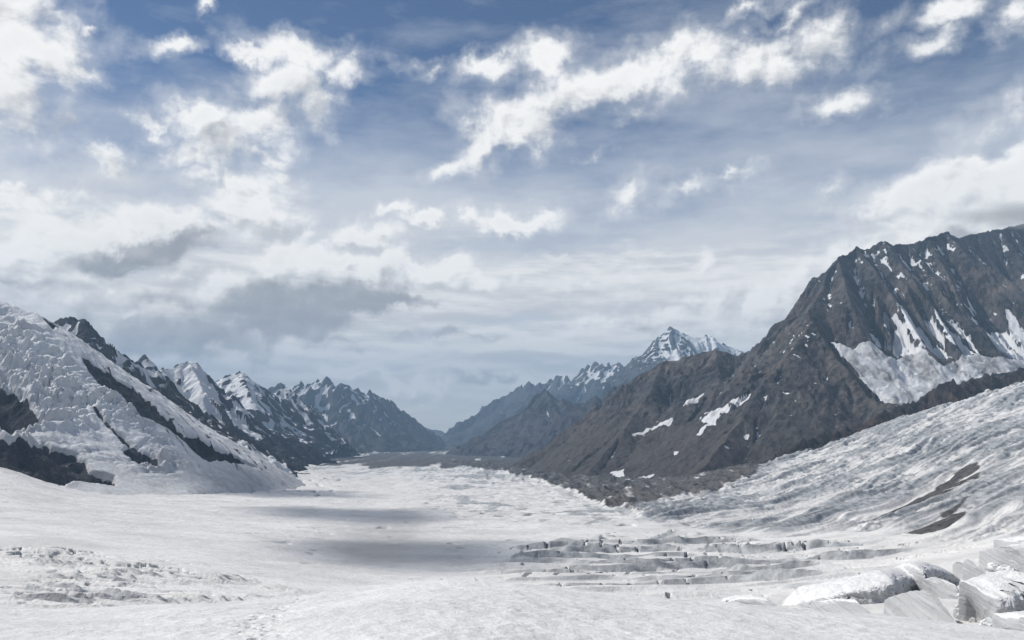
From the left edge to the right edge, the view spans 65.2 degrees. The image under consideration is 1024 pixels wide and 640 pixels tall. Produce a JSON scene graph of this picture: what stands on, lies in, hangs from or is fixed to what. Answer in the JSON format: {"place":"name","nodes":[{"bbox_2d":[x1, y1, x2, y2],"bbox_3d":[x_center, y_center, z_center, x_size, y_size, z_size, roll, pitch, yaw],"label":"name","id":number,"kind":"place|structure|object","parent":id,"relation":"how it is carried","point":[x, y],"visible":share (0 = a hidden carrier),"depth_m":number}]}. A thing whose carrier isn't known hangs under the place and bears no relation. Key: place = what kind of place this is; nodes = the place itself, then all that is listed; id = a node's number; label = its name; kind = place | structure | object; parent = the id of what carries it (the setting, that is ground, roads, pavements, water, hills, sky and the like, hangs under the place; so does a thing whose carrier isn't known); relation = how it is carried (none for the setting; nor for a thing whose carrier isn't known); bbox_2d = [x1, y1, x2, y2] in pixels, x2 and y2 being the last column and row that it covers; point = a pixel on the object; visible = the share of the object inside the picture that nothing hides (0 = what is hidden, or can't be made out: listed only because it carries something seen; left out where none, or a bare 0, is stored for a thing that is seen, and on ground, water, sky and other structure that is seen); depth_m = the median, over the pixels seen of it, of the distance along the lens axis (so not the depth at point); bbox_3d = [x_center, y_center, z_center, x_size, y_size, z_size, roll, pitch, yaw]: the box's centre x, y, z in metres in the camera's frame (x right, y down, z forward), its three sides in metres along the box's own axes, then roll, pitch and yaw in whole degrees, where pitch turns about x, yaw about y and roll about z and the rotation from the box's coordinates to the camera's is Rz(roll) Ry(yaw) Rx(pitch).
{"place":"outdoors","nodes":[
{"label":"outdoors","id":0,"kind":"place"},
{"bbox_2d":[0,301,305,494],"bbox_3d":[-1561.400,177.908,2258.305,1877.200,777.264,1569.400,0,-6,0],"label":"mountain","id":1,"kind":"structure","parent":0,"point":[76,413],"depth_m":2126.66},
{"bbox_2d":[50,316,309,476],"bbox_3d":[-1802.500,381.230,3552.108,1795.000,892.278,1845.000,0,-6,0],"label":"mountain","id":2,"kind":"structure","parent":0,"point":[84,330],"depth_m":3362.43},
{"bbox_2d":[138,354,337,466],"bbox_3d":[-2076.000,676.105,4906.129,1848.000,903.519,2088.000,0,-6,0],"label":"mountain","id":3,"kind":"structure","parent":0,"point":[194,382],"depth_m":4821.24},
{"bbox_2d":[215,371,359,456],"bbox_3d":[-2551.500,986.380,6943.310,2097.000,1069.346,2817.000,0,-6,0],"label":"mountain","id":4,"kind":"structure","parent":0,"point":[285,412],"depth_m":6756.79},
{"bbox_2d":[267,376,449,452],"bbox_3d":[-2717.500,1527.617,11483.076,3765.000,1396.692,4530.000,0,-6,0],"label":"mountain","id":5,"kind":"structure","parent":0,"point":[362,422],"depth_m":10710.42},
{"bbox_2d":[426,428,444,436],"bbox_3d":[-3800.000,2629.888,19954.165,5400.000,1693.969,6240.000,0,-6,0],"label":"mountain","id":6,"kind":"structure","parent":0,"point":[439,433],"depth_m":19990.44},
{"bbox_2d":[0,447,1016,624],"bbox_3d":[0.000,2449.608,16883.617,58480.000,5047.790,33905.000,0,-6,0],"label":"glacier","id":7,"kind":"object","parent":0,"point":[362,519],"visible":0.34,"depth_m":725.69},
{"bbox_2d":[721,594,777,605],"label":"serac","id":8,"kind":"object","parent":7,"relation":"on","point":[751,599],"visible":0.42,"depth_m":265.84},
{"bbox_2d":[809,598,871,613],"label":"serac","id":9,"kind":"object","parent":7,"relation":"on","point":[836,605],"visible":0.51,"depth_m":202.57},
{"bbox_2d":[782,561,960,607],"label":"serac","id":10,"kind":"object","parent":7,"relation":"on","point":[877,586],"visible":0.65,"depth_m":247.66},
{"bbox_2d":[884,590,956,622],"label":"serac","id":11,"kind":"object","parent":7,"relation":"on","point":[925,605],"visible":0.64,"depth_m":164.57},
{"bbox_2d":[922,577,958,598],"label":"serac","id":12,"kind":"object","parent":7,"relation":"on","point":[941,588],"visible":0.48,"depth_m":230.78},
{"bbox_2d":[953,608,958,618],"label":"ice chunk","id":13,"kind":"object","parent":7,"relation":"on","point":[955,612],"visible":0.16,"depth_m":161.14},
{"bbox_2d":[952,562,962,579],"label":"serac","id":14,"kind":"object","parent":7,"relation":"on","point":[957,571],"visible":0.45,"depth_m":302.00},
{"bbox_2d":[968,617,976,622],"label":"ice chunk","id":15,"kind":"object","parent":7,"relation":"on","point":[972,620],"visible":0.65,"depth_m":151.35},
{"bbox_2d":[962,559,985,580],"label":"serac","id":16,"kind":"object","parent":7,"relation":"on","point":[971,569],"visible":0.46,"depth_m":287.28},
{"bbox_2d":[984,568,996,572],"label":"ice chunk","id":17,"kind":"object","parent":7,"relation":"on","point":[990,570],"visible":0.3,"depth_m":294.68},
{"bbox_2d":[986,562,1000,568],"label":"ice chunk","id":18,"kind":"object","parent":7,"relation":"on","point":[992,565],"visible":0.39,"depth_m":308.33},
{"bbox_2d":[979,542,1023,572],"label":"serac","id":19,"kind":"object","parent":7,"relation":"on","point":[1011,554],"visible":0.64,"depth_m":307.52},
{"bbox_2d":[996,564,1009,570],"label":"ice chunk","id":20,"kind":"object","parent":7,"relation":"on","point":[1000,567],"visible":0.3,"depth_m":296.54},
{"bbox_2d":[992,611,1023,630],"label":"serac","id":21,"kind":"object","parent":7,"relation":"on","point":[1011,620],"visible":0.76,"depth_m":128.27},
{"bbox_2d":[994,536,1023,548],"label":"serac","id":22,"kind":"object","parent":7,"relation":"on","point":[1000,543],"visible":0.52,"depth_m":391.90},
{"bbox_2d":[1003,566,1020,571],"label":"ice chunk","id":23,"kind":"object","parent":7,"relation":"on","point":[1011,568],"visible":0.16,"depth_m":279.94},
{"bbox_2d":[0,579,1023,639],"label":"snow slope","id":24,"kind":"structure","parent":0,"point":[456,609],"depth_m":31.72},
{"bbox_2d":[980,617,991,626],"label":"ice chunk","id":25,"kind":"object","parent":24,"relation":"on","point":[986,621],"visible":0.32,"depth_m":136.26},
{"bbox_2d":[958,570,1023,622],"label":"serac","id":26,"kind":"object","parent":24,"relation":"on","point":[984,596],"visible":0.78,"depth_m":147.63},
{"bbox_2d":[0,0,1023,432],"label":"sky","id":27,"kind":"structure","parent":0,"point":[439,209]},
{"bbox_2d":[441,361,624,447],"bbox_3d":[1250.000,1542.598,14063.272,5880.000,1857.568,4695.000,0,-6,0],"label":"mountain","id":28,"kind":"structure","parent":0,"point":[585,384],"depth_m":13861.00},
{"bbox_2d":[446,381,630,458],"bbox_3d":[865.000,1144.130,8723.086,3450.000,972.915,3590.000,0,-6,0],"label":"mountain","id":29,"kind":"structure","parent":0,"point":[543,419],"depth_m":8316.16},
{"bbox_2d":[445,458,759,517],"bbox_3d":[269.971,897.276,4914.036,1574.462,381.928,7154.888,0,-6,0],"label":"moraine","id":30,"kind":"structure","parent":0,"point":[613,491],"depth_m":2438.62},
{"bbox_2d":[601,326,749,396],"bbox_3d":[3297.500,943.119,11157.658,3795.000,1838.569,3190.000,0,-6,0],"label":"mountain","id":31,"kind":"structure","parent":0,"point":[671,344],"depth_m":11569.34},
{"bbox_2d":[510,224,1023,478],"bbox_3d":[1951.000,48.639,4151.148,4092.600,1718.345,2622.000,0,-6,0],"label":"mountain","id":32,"kind":"structure","parent":0,"point":[857,334],"depth_m":3860.71},
{"bbox_2d":[617,381,1023,545],"bbox_3d":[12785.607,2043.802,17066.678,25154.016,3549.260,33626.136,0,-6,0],"label":"side glacier","id":33,"kind":"object","parent":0,"point":[952,473],"visible":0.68,"depth_m":1509.75},
{"bbox_2d":[764,367,1023,463],"bbox_3d":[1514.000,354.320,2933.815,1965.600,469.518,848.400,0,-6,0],"label":"mountain ridge","id":34,"kind":"structure","parent":0,"point":[946,392],"depth_m":2942.88}
]}

